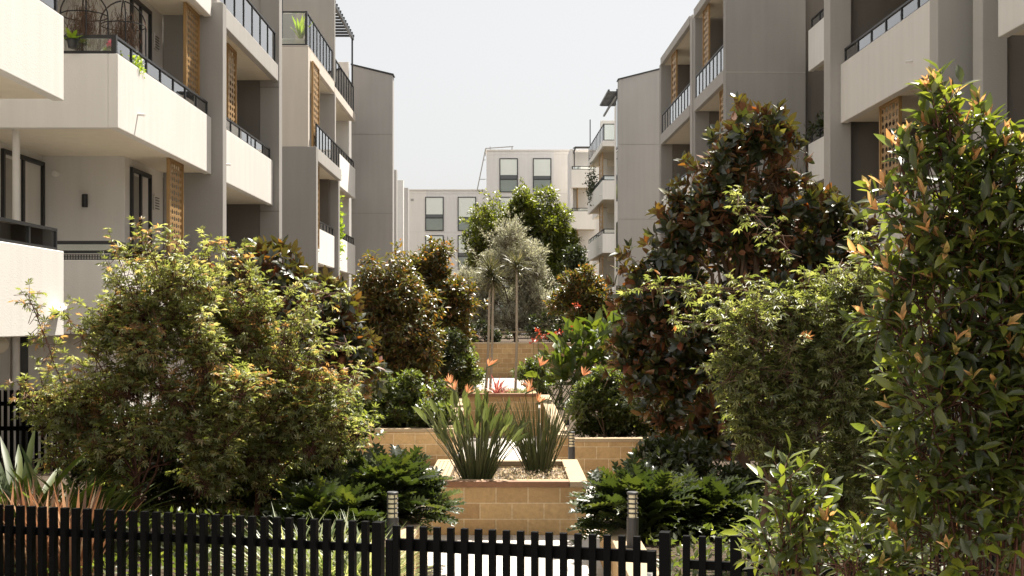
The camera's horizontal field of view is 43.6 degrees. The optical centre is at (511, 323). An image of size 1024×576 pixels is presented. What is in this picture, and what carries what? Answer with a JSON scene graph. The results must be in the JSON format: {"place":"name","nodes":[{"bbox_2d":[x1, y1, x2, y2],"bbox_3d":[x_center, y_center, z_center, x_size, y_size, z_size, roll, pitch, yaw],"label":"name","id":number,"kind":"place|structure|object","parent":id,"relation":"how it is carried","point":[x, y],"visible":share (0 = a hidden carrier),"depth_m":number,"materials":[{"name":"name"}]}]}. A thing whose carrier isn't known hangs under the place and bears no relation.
{"place":"outdoors","nodes":[
{"label":"outdoors","id":0,"kind":"place"},
{"bbox_2d":[282,0,354,324],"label":"apartment building","id":1,"kind":"structure","parent":0,"point":[318,169],"depth_m":40.70,"materials":[{"name":"white paint"}]},
{"bbox_2d":[292,15,313,38],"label":"potted spiky-leaved plant","id":2,"kind":"object","parent":1,"relation":"on","point":[300,27],"visible":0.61,"depth_m":38.39,"materials":[{"name":"green plant"}]},
{"bbox_2d":[340,195,348,274],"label":"hanging vine","id":3,"kind":"object","parent":1,"relation":"hanging from","point":[341,228],"visible":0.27,"depth_m":44.56,"materials":[{"name":"green plant"}]},
{"bbox_2d":[409,146,588,333],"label":"apartment building","id":4,"kind":"structure","parent":0,"point":[436,214],"depth_m":100.00,"materials":[{"name":"white paint"}]},
{"bbox_2d":[425,197,443,230],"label":"window","id":5,"kind":"structure","parent":4,"relation":"in","point":[434,206],"depth_m":99.95,"materials":[{"name":"grey glass"}]},
{"bbox_2d":[425,235,443,257],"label":"window","id":6,"kind":"structure","parent":4,"relation":"in","point":[436,237],"depth_m":99.95,"materials":[{"name":"black metal"}]},
{"bbox_2d":[458,235,471,268],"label":"window","id":7,"kind":"structure","parent":4,"relation":"in","point":[461,256],"depth_m":99.95,"materials":[{"name":"black metal"}]},
{"bbox_2d":[458,197,475,230],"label":"window","id":8,"kind":"structure","parent":4,"relation":"in","point":[464,203],"depth_m":99.95,"materials":[{"name":"white glass"}]},
{"bbox_2d":[499,158,517,191],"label":"window","id":9,"kind":"structure","parent":4,"relation":"in","point":[508,167],"depth_m":99.95,"materials":[{"name":"white glass"}]},
{"bbox_2d":[533,158,550,191],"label":"window","id":10,"kind":"structure","parent":4,"relation":"in","point":[541,166],"depth_m":99.95,"materials":[{"name":"white glass"}]},
{"bbox_2d":[474,378,538,404],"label":"path","id":11,"kind":"structure","parent":0,"point":[511,380],"depth_m":47.76,"materials":[{"name":"white concrete"}]},
{"bbox_2d":[468,343,608,377],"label":"retaining wall","id":12,"kind":"structure","parent":11,"relation":"on","point":[504,354],"depth_m":53.00,"materials":[{"name":"brick"}]},
{"bbox_2d":[418,425,602,575],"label":"path","id":13,"kind":"structure","parent":0,"point":[556,562],"depth_m":14.29,"materials":[{"name":"white concrete"}]},
{"bbox_2d":[0,504,384,575],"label":"picket fence","id":14,"kind":"object","parent":13,"relation":"on","point":[264,542],"visible":1,"depth_m":9.65,"materials":[{"name":"black wood"}]},
{"bbox_2d":[385,525,656,575],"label":"garden gate","id":15,"kind":"structure","parent":14,"relation":"attached to","point":[423,545],"depth_m":8.95,"materials":[{"name":"black metal"}]},
{"bbox_2d":[222,491,242,505],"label":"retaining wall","id":16,"kind":"structure","parent":13,"relation":"on","point":[231,502],"depth_m":14.71,"materials":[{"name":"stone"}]},
{"bbox_2d":[219,506,261,515],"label":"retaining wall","id":17,"kind":"structure","parent":13,"relation":"on","point":[242,509],"depth_m":14.44,"materials":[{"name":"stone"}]},
{"bbox_2d":[370,506,426,575],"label":"retaining wall","id":18,"kind":"structure","parent":13,"relation":"on","point":[407,523],"depth_m":13.22,"materials":[{"name":"stone"}]},
{"bbox_2d":[387,491,397,538],"bbox_3d":[-1.120,1.840,12.000,0.138,0.520,0.138,0,0,0],"label":"bollard light","id":19,"kind":"object","parent":18,"relation":"on","point":[392,506],"visible":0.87,"depth_m":11.96,"materials":[{"name":"grey metal"}]},
{"bbox_2d":[358,428,453,465],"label":"retaining wall","id":20,"kind":"structure","parent":13,"relation":"on","point":[403,438],"depth_m":23.76,"materials":[{"name":"brick"}]},
{"bbox_2d":[441,396,464,452],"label":"retaining wall","id":21,"kind":"structure","parent":13,"relation":"on","point":[460,400],"depth_m":28.47,"materials":[{"name":"stone"}]},
{"bbox_2d":[468,391,537,435],"bbox_3d":[-0.240,2.150,31.280,1.700,1.000,2.640,0,0,0],"label":"planter","id":22,"kind":"object","parent":13,"relation":"on","point":[495,397],"visible":0.23,"depth_m":30.00,"materials":[{"name":"brick"}]},
{"bbox_2d":[474,250,510,389],"bbox_3d":[-0.498,-0.038,31.311,1.016,3.581,0.986,0,0,-26],"label":"dragon tree","id":23,"kind":"object","parent":22,"relation":"on","point":[490,277],"visible":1,"depth_m":31.27,"materials":[{"name":"green plant"}]},
{"bbox_2d":[481,375,515,392],"bbox_3d":[-0.383,1.471,30.637,1.144,0.564,1.162,0,0,0],"label":"cordyline","id":24,"kind":"object","parent":22,"relation":"on","point":[497,388],"visible":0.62,"depth_m":30.54,"materials":[{"name":"pink plant"}]},
{"bbox_2d":[473,387,526,392],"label":"ground cover","id":25,"kind":"object","parent":22,"relation":"on","point":[513,391],"visible":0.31,"depth_m":31.07,"materials":[{"name":"green plant"}]},
{"bbox_2d":[500,248,533,391],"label":"dragon tree","id":26,"kind":"object","parent":22,"relation":"on","point":[516,260],"visible":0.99,"depth_m":31.07,"materials":[{"name":"green plant"}]},
{"bbox_2d":[427,459,587,534],"bbox_3d":[-0.065,2.314,17.297,2.030,0.672,2.645,0,0,0],"label":"planter","id":27,"kind":"object","parent":13,"relation":"on","point":[527,506],"visible":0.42,"depth_m":16.00,"materials":[{"name":"brick"}]},
{"bbox_2d":[411,358,531,478],"bbox_3d":[-0.457,1.254,16.509,1.245,1.639,1.277,0,0,-42],"label":"bird of paradise","id":28,"kind":"object","parent":27,"relation":"on","point":[482,464],"visible":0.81,"depth_m":16.46,"materials":[{"name":"green plant"}]},
{"bbox_2d":[453,465,566,478],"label":"gravel","id":29,"kind":"structure","parent":27,"relation":"on","point":[511,473],"depth_m":16.87,"materials":[{"name":"beige gravel"}]},
{"bbox_2d":[496,356,593,475],"bbox_3d":[0.392,1.253,17.214,1.206,1.641,1.018,0,0,29],"label":"bird of paradise","id":30,"kind":"object","parent":27,"relation":"on","point":[539,456],"visible":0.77,"depth_m":17.12,"materials":[{"name":"green plant"}]},
{"bbox_2d":[540,395,568,459],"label":"retaining wall","id":31,"kind":"structure","parent":13,"relation":"on","point":[563,453],"depth_m":22.95,"materials":[{"name":"stone"}]},
{"bbox_2d":[568,431,574,458],"bbox_3d":[0.940,2.180,20.200,0.138,0.940,0.138,0,0,0],"label":"bollard light","id":32,"kind":"object","parent":13,"relation":"on","point":[571,447],"visible":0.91,"depth_m":20.16,"materials":[{"name":"grey metal"}]},
{"bbox_2d":[575,437,647,481],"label":"retaining wall","id":33,"kind":"structure","parent":13,"relation":"on","point":[592,453],"depth_m":21.21,"materials":[{"name":"brick"}]},
{"bbox_2d":[600,519,658,575],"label":"retaining wall","id":34,"kind":"structure","parent":13,"relation":"on","point":[614,565],"depth_m":12.23,"materials":[{"name":"stone"}]},
{"bbox_2d":[626,491,637,547],"bbox_3d":[1.130,1.840,12.000,0.138,0.520,0.138,0,0,0],"label":"bollard light","id":35,"kind":"object","parent":34,"relation":"on","point":[632,517],"visible":0.96,"depth_m":11.96,"materials":[{"name":"grey metal"}]},
{"bbox_2d":[720,433,852,575],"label":"lilly pilly","id":36,"kind":"object","parent":13,"relation":"on","point":[790,554],"visible":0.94,"depth_m":4.98,"materials":[{"name":"green plant"}]},
{"bbox_2d":[659,530,1010,575],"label":"picket fence","id":37,"kind":"object","parent":13,"relation":"on","point":[702,565],"visible":0.28,"depth_m":8.57,"materials":[{"name":"black wood"}]},
{"bbox_2d":[797,504,936,575],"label":"lilly pilly","id":38,"kind":"object","parent":13,"relation":"on","point":[875,564],"visible":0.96,"depth_m":4.90,"materials":[{"name":"green plant"}]},
{"bbox_2d":[838,59,1023,575],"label":"lilly pilly","id":39,"kind":"object","parent":13,"relation":"on","point":[942,359],"visible":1,"depth_m":4.82,"materials":[{"name":"green plant"}]},
{"bbox_2d":[335,0,699,188],"label":"sky","id":40,"kind":"structure","parent":0,"point":[472,76],"materials":[{"name":"white"}]},
{"bbox_3d":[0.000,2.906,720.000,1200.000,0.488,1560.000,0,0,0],"label":"ground","id":41,"kind":"structure","parent":0,"visible":0},
{"bbox_2d":[0,0,281,459],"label":"apartment building","id":42,"kind":"structure","parent":41,"relation":"on","point":[184,137],"depth_m":22.00,"materials":[{"name":"white paint"}]},
{"bbox_2d":[1,148,44,225],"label":"sliding door","id":43,"kind":"structure","parent":42,"relation":"in","point":[6,163],"depth_m":20.60,"materials":[{"name":"black metal"}]},
{"bbox_2d":[20,337,27,454],"bbox_3d":[-7.415,1.410,19.443,0.268,2.480,0.115,0,0,0],"label":"door","id":44,"kind":"structure","parent":42,"relation":"in","point":[23,349],"depth_m":19.39,"materials":[{"name":"black metal"}]},
{"bbox_2d":[64,27,82,48],"bbox_3d":[-6.366,-4.121,18.492,0.308,0.283,0.340,0,0,0],"label":"potted bromeliad","id":45,"kind":"object","parent":42,"relation":"on","point":[72,40],"visible":0.98,"depth_m":18.46,"materials":[{"name":"green plant"}]},
{"bbox_2d":[59,0,108,50],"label":"iron arch","id":46,"kind":"structure","parent":42,"relation":"on","point":[84,21],"depth_m":20.13,"materials":[{"name":"black metal"}]},
{"bbox_2d":[99,0,146,56],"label":"iron arch","id":47,"kind":"structure","parent":42,"relation":"on","point":[125,34],"depth_m":20.84,"materials":[{"name":"black metal"}]},
{"bbox_2d":[129,52,145,78],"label":"potted daisy","id":48,"kind":"object","parent":42,"relation":"on","point":[139,59],"visible":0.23,"depth_m":19.72,"materials":[{"name":"green plant"}]},
{"bbox_2d":[130,167,151,262],"bbox_3d":[-6.660,-1.410,22.900,0.110,2.620,1.200,0,0,0],"label":"sliding door","id":49,"kind":"structure","parent":42,"relation":"in","point":[135,182],"depth_m":22.76,"materials":[{"name":"black glass"}]},
{"bbox_2d":[130,0,151,60],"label":"sliding door","id":50,"kind":"structure","parent":42,"relation":"in","point":[141,6],"depth_m":22.85,"materials":[{"name":"black metal"}]},
{"bbox_2d":[1,405,373,515],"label":"garden bed","id":51,"kind":"object","parent":41,"relation":"on","point":[45,476],"visible":0.08,"depth_m":14.60,"materials":[{"name":"green plant"}]},
{"bbox_2d":[0,390,121,470],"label":"picket fence","id":52,"kind":"object","parent":51,"relation":"on","point":[12,428],"visible":0.09,"depth_m":17.58,"materials":[{"name":"black wood"}]},
{"bbox_2d":[57,405,295,515],"bbox_3d":[-3.619,1.550,14.683,3.176,1.460,1.268,0,0,0],"label":"hedge shrub","id":53,"kind":"object","parent":51,"relation":"on","point":[178,493],"visible":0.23,"depth_m":14.43,"materials":[{"name":"green plant"}]},
{"bbox_2d":[191,235,321,408],"bbox_3d":[-3.382,0.429,16.950,1.793,3.253,1.315,0,0,0],"label":"magnolia tree","id":54,"kind":"object","parent":51,"relation":"on","point":[284,273],"visible":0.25,"depth_m":16.86,"materials":[{"name":"green plant"}]},
{"bbox_2d":[272,262,392,422],"bbox_3d":[-2.778,0.568,18.483,2.108,2.968,1.270,0,0,0],"label":"magnolia tree","id":55,"kind":"object","parent":51,"relation":"on","point":[349,329],"visible":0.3,"depth_m":18.34,"materials":[{"name":"green plant"}]},
{"bbox_2d":[300,370,364,430],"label":"hedge shrub","id":56,"kind":"object","parent":51,"relation":"on","point":[358,409],"visible":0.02,"depth_m":20.95,"materials":[{"name":"green plant"}]},
{"bbox_2d":[3,516,385,575],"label":"garden bed","id":57,"kind":"object","parent":41,"relation":"on","point":[197,568],"depth_m":11.83,"materials":[{"name":"green plant"}]},
{"bbox_2d":[0,474,98,575],"bbox_3d":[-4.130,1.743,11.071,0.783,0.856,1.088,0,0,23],"label":"copper grass","id":58,"kind":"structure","parent":57,"relation":"on","point":[32,503],"depth_m":10.99,"materials":[{"name":"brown plant"}]},
{"bbox_2d":[0,431,138,510],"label":"ginger plant","id":59,"kind":"object","parent":57,"relation":"on","point":[7,482],"visible":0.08,"depth_m":12.73,"materials":[{"name":"green plant"}]},
{"bbox_2d":[3,478,144,575],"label":"copper grass","id":60,"kind":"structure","parent":57,"relation":"on","point":[93,505],"depth_m":10.92,"materials":[{"name":"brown plant"}]},
{"bbox_2d":[0,444,161,555],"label":"ginger plant","id":61,"kind":"object","parent":57,"relation":"on","point":[36,481],"visible":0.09,"depth_m":12.06,"materials":[{"name":"green plant"}]},
{"bbox_2d":[20,464,181,547],"bbox_3d":[-3.979,1.748,12.262,1.668,0.851,1.659,0,0,24],"label":"spiky plant","id":62,"kind":"object","parent":57,"relation":"on","point":[119,504],"visible":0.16,"depth_m":12.49,"materials":[{"name":"green plant"}]},
{"bbox_2d":[0,215,285,531],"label":"maple tree","id":63,"kind":"object","parent":57,"relation":"on","point":[125,326],"visible":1,"depth_m":12.65,"materials":[{"name":"green plant"}]},
{"bbox_2d":[152,225,384,525],"bbox_3d":[-2.674,0.568,13.622,2.608,3.215,1.386,0,0,0],"label":"maple tree","id":64,"kind":"object","parent":57,"relation":"on","point":[275,447],"visible":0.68,"depth_m":13.48,"materials":[{"name":"green plant"}]},
{"bbox_2d":[196,502,359,575],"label":"grass tuft","id":65,"kind":"object","parent":57,"relation":"on","point":[258,553],"visible":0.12,"depth_m":11.22,"materials":[{"name":"green plant"}]},
{"bbox_2d":[220,513,371,575],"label":"grass tuft","id":66,"kind":"object","parent":57,"relation":"on","point":[308,559],"visible":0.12,"depth_m":10.89,"materials":[{"name":"green plant"}]},
{"bbox_2d":[259,409,384,499],"bbox_3d":[-2.166,1.568,14.286,1.427,1.228,0.982,0,0,24],"label":"hedge shrub","id":67,"kind":"object","parent":57,"relation":"on","point":[294,476],"visible":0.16,"depth_m":14.12,"materials":[{"name":"green plant"}]},
{"bbox_2d":[246,468,404,539],"bbox_3d":[-1.926,1.890,13.142,1.646,0.755,1.584,0,0,0],"label":"philodendron","id":68,"kind":"object","parent":57,"relation":"on","point":[318,496],"visible":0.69,"depth_m":12.93,"materials":[{"name":"green plant"}]},
{"bbox_2d":[234,508,441,575],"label":"grass tuft","id":69,"kind":"object","parent":57,"relation":"on","point":[321,570],"visible":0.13,"depth_m":10.69,"materials":[{"name":"green plant"}]},
{"bbox_2d":[271,510,445,575],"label":"grass tuft","id":70,"kind":"object","parent":57,"relation":"on","point":[402,562],"visible":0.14,"depth_m":11.05,"materials":[{"name":"green plant"}]},
{"bbox_2d":[312,442,466,533],"bbox_3d":[-1.384,1.803,13.893,1.838,1.038,1.755,0,0,0],"label":"philodendron","id":71,"kind":"object","parent":57,"relation":"on","point":[412,481],"visible":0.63,"depth_m":13.64,"materials":[{"name":"green plant"}]},
{"bbox_2d":[349,64,394,289],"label":"apartment building","id":72,"kind":"structure","parent":41,"relation":"on","point":[371,156],"depth_m":50.20,"materials":[{"name":"grey paint"}]},
{"bbox_2d":[394,170,411,320],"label":"apartment building","id":73,"kind":"structure","parent":41,"relation":"on","point":[401,212],"depth_m":80.00,"materials":[{"name":"grey paint"}]},
{"bbox_2d":[448,334,610,342],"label":"terrace","id":74,"kind":"structure","parent":41,"relation":"on","point":[521,339],"depth_m":66.75,"materials":[{"name":"soil"}]},
{"bbox_2d":[466,318,512,342],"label":"hedge shrub","id":75,"kind":"object","parent":74,"relation":"on","point":[497,337],"visible":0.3,"depth_m":54.39,"materials":[{"name":"green plant"}]},
{"bbox_2d":[452,207,567,341],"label":"olive tree","id":76,"kind":"object","parent":74,"relation":"on","point":[531,296],"visible":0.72,"depth_m":57.59,"materials":[{"name":"green plant"}]},
{"bbox_2d":[459,176,582,337],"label":"shade tree","id":77,"kind":"object","parent":74,"relation":"on","point":[554,232],"visible":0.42,"depth_m":73.31,"materials":[{"name":"green plant"}]},
{"bbox_2d":[523,307,570,342],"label":"hedge shrub","id":78,"kind":"object","parent":74,"relation":"on","point":[541,329],"visible":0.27,"depth_m":54.84,"materials":[{"name":"green plant"}]},
{"bbox_2d":[546,243,590,337],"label":"dark tree","id":79,"kind":"object","parent":74,"relation":"on","point":[575,257],"visible":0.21,"depth_m":61.71,"materials":[{"name":"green plant"}]},
{"bbox_2d":[568,146,598,277],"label":"apartment building","id":80,"kind":"structure","parent":41,"relation":"on","point":[585,225],"depth_m":92.62,"materials":[{"name":"beige paint"}]},
{"bbox_2d":[543,372,640,436],"bbox_3d":[1.775,2.340,37.230,1.590,0.660,31.540,0,0,0],"label":"garden bed","id":81,"kind":"object","parent":41,"relation":"on","point":[570,416],"visible":0.07,"depth_m":33.72,"materials":[{"name":"soil"}]},
{"bbox_2d":[510,354,563,394],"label":"hedge shrub","id":82,"kind":"object","parent":81,"relation":"on","point":[527,366],"visible":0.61,"depth_m":35.86,"materials":[{"name":"green plant"}]},
{"bbox_2d":[524,303,623,406],"bbox_3d":[1.821,0.740,30.960,3.108,2.566,1.742,0,0,0],"label":"canna","id":83,"kind":"object","parent":81,"relation":"on","point":[573,358],"visible":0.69,"depth_m":30.82,"materials":[{"name":"green plant"}]},
{"bbox_2d":[542,262,629,355],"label":"evergreen tree","id":84,"kind":"object","parent":81,"relation":"on","point":[588,293],"visible":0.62,"depth_m":43.76,"materials":[{"name":"green plant"}]},
{"bbox_2d":[563,364,663,436],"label":"hedge shrub","id":85,"kind":"object","parent":81,"relation":"on","point":[612,418],"visible":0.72,"depth_m":21.97,"materials":[{"name":"green plant"}]},
{"bbox_2d":[588,89,617,336],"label":"apartment building","id":86,"kind":"structure","parent":41,"relation":"on","point":[601,241],"depth_m":76.46,"materials":[{"name":"white paint"}]},
{"bbox_2d":[582,162,598,205],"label":"balcony plant","id":87,"kind":"object","parent":86,"relation":"on","point":[590,188],"visible":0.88,"depth_m":78.80,"materials":[{"name":"green plant"}]},
{"bbox_2d":[614,68,658,337],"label":"apartment building","id":88,"kind":"structure","parent":41,"relation":"on","point":[636,152],"depth_m":53.01,"materials":[{"name":"grey paint"}]},
{"bbox_2d":[616,151,617,200],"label":"window","id":89,"kind":"structure","parent":88,"relation":"in","point":[617,151],"depth_m":54.25,"materials":[{"name":"grey glass"}]},
{"bbox_2d":[616,99,617,149],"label":"window","id":90,"kind":"structure","parent":88,"relation":"in","point":[617,99],"depth_m":54.35,"materials":[{"name":"white metal"}]},
{"bbox_2d":[659,0,823,381],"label":"apartment building","id":91,"kind":"structure","parent":41,"relation":"on","point":[716,54],"depth_m":35.50,"materials":[{"name":"grey paint"}]},
{"bbox_2d":[574,371,1014,520],"bbox_3d":[5.385,2.325,33.525,5.630,0.670,38.950,0,0,0],"label":"garden bed","id":92,"kind":"object","parent":41,"relation":"on","point":[881,491],"visible":0.08,"depth_m":17.90,"materials":[{"name":"green plant"}]},
{"bbox_2d":[599,91,898,477],"bbox_3d":[3.029,-0.506,16.377,3.808,5.126,1.682,0,0,0],"label":"magnolia tree","id":93,"kind":"object","parent":92,"relation":"on","point":[640,356],"visible":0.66,"depth_m":16.23,"materials":[{"name":"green plant"}]},
{"bbox_2d":[628,431,876,509],"bbox_3d":[2.792,1.776,14.533,2.974,1.089,1.318,0,0,0],"label":"hedge shrub","id":94,"kind":"object","parent":92,"relation":"on","point":[661,451],"visible":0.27,"depth_m":14.41,"materials":[{"name":"green plant"}]},
{"bbox_2d":[617,342,923,450],"bbox_3d":[4.227,0.892,19.938,5.172,2.340,2.060,0,0,0],"label":"hedge shrub","id":95,"kind":"object","parent":92,"relation":"on","point":[634,400],"depth_m":19.92,"materials":[{"name":"green plant"}]},
{"bbox_2d":[808,8,823,184],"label":"apartment building","id":96,"kind":"structure","parent":41,"relation":"on","point":[816,55],"depth_m":33.53,"materials":[{"name":"grey paint"}]},
{"bbox_2d":[803,111,823,139],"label":"balcony plant","id":97,"kind":"object","parent":96,"relation":"on","point":[820,124],"visible":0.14,"depth_m":33.66,"materials":[{"name":"green plant"}]},
{"bbox_2d":[641,521,1020,575],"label":"garden bed","id":98,"kind":"object","parent":41,"relation":"on","point":[656,547],"depth_m":12.27,"materials":[{"name":"green plant"}]},
{"bbox_2d":[3,499,1017,575],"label":"ground cover","id":99,"kind":"object","parent":98,"relation":"on","point":[695,572],"visible":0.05,"depth_m":12.34,"materials":[{"name":"green plant"}]},
{"bbox_2d":[566,452,715,545],"bbox_3d":[1.351,1.793,13.204,1.634,0.915,1.586,0,0,0],"label":"philodendron","id":100,"kind":"object","parent":98,"relation":"on","point":[653,487],"visible":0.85,"depth_m":12.95,"materials":[{"name":"green plant"}]},
{"bbox_2d":[651,463,761,539],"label":"philodendron","id":101,"kind":"object","parent":98,"relation":"on","point":[725,496],"visible":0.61,"depth_m":13.11,"materials":[{"name":"green plant"}]},
{"bbox_2d":[616,185,958,550],"bbox_3d":[2.450,0.472,11.517,3.066,3.419,1.454,0,0,0],"label":"maple tree","id":102,"kind":"object","parent":98,"relation":"on","point":[804,345],"visible":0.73,"depth_m":11.34,"materials":[{"name":"green plant"}]},
{"bbox_2d":[824,0,1023,455],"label":"apartment building","id":103,"kind":"structure","parent":41,"relation":"on","point":[877,53],"depth_m":21.57,"materials":[{"name":"beige paint"}]},
{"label":"garden bed","id":104,"kind":"structure","parent":41,"relation":"on","visible":0},
{"bbox_2d":[348,242,451,408],"bbox_3d":[-2.603,0.162,27.032,2.645,3.782,1.961,0,0,0],"label":"evergreen tree","id":105,"kind":"object","parent":104,"relation":"on","point":[405,343],"visible":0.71,"depth_m":26.74,"materials":[{"name":"green plant"}]},
{"bbox_2d":[348,368,458,427],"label":"hedge shrub","id":106,"kind":"object","parent":104,"relation":"on","point":[399,412],"visible":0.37,"depth_m":24.27,"materials":[{"name":"green plant"}]},
{"bbox_2d":[368,375,455,411],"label":"hedge shrub","id":107,"kind":"object","parent":104,"relation":"on","point":[445,392],"visible":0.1,"depth_m":27.85,"materials":[{"name":"green plant"}]},
{"bbox_2d":[390,235,487,397],"bbox_3d":[-2.017,-0.106,32.907,2.307,4.327,2.136,0,0,41],"label":"evergreen tree","id":108,"kind":"object","parent":104,"relation":"on","point":[461,304],"visible":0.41,"depth_m":32.68,"materials":[{"name":"green plant"}]},
{"bbox_2d":[429,326,469,380],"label":"hedge shrub","id":109,"kind":"object","parent":104,"relation":"on","point":[452,365],"visible":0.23,"depth_m":30.85,"materials":[{"name":"green plant"}]},
{"bbox_2d":[430,346,488,399],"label":"hedge shrub","id":110,"kind":"object","parent":104,"relation":"on","point":[471,375],"visible":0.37,"depth_m":33.53,"materials":[{"name":"green plant"}]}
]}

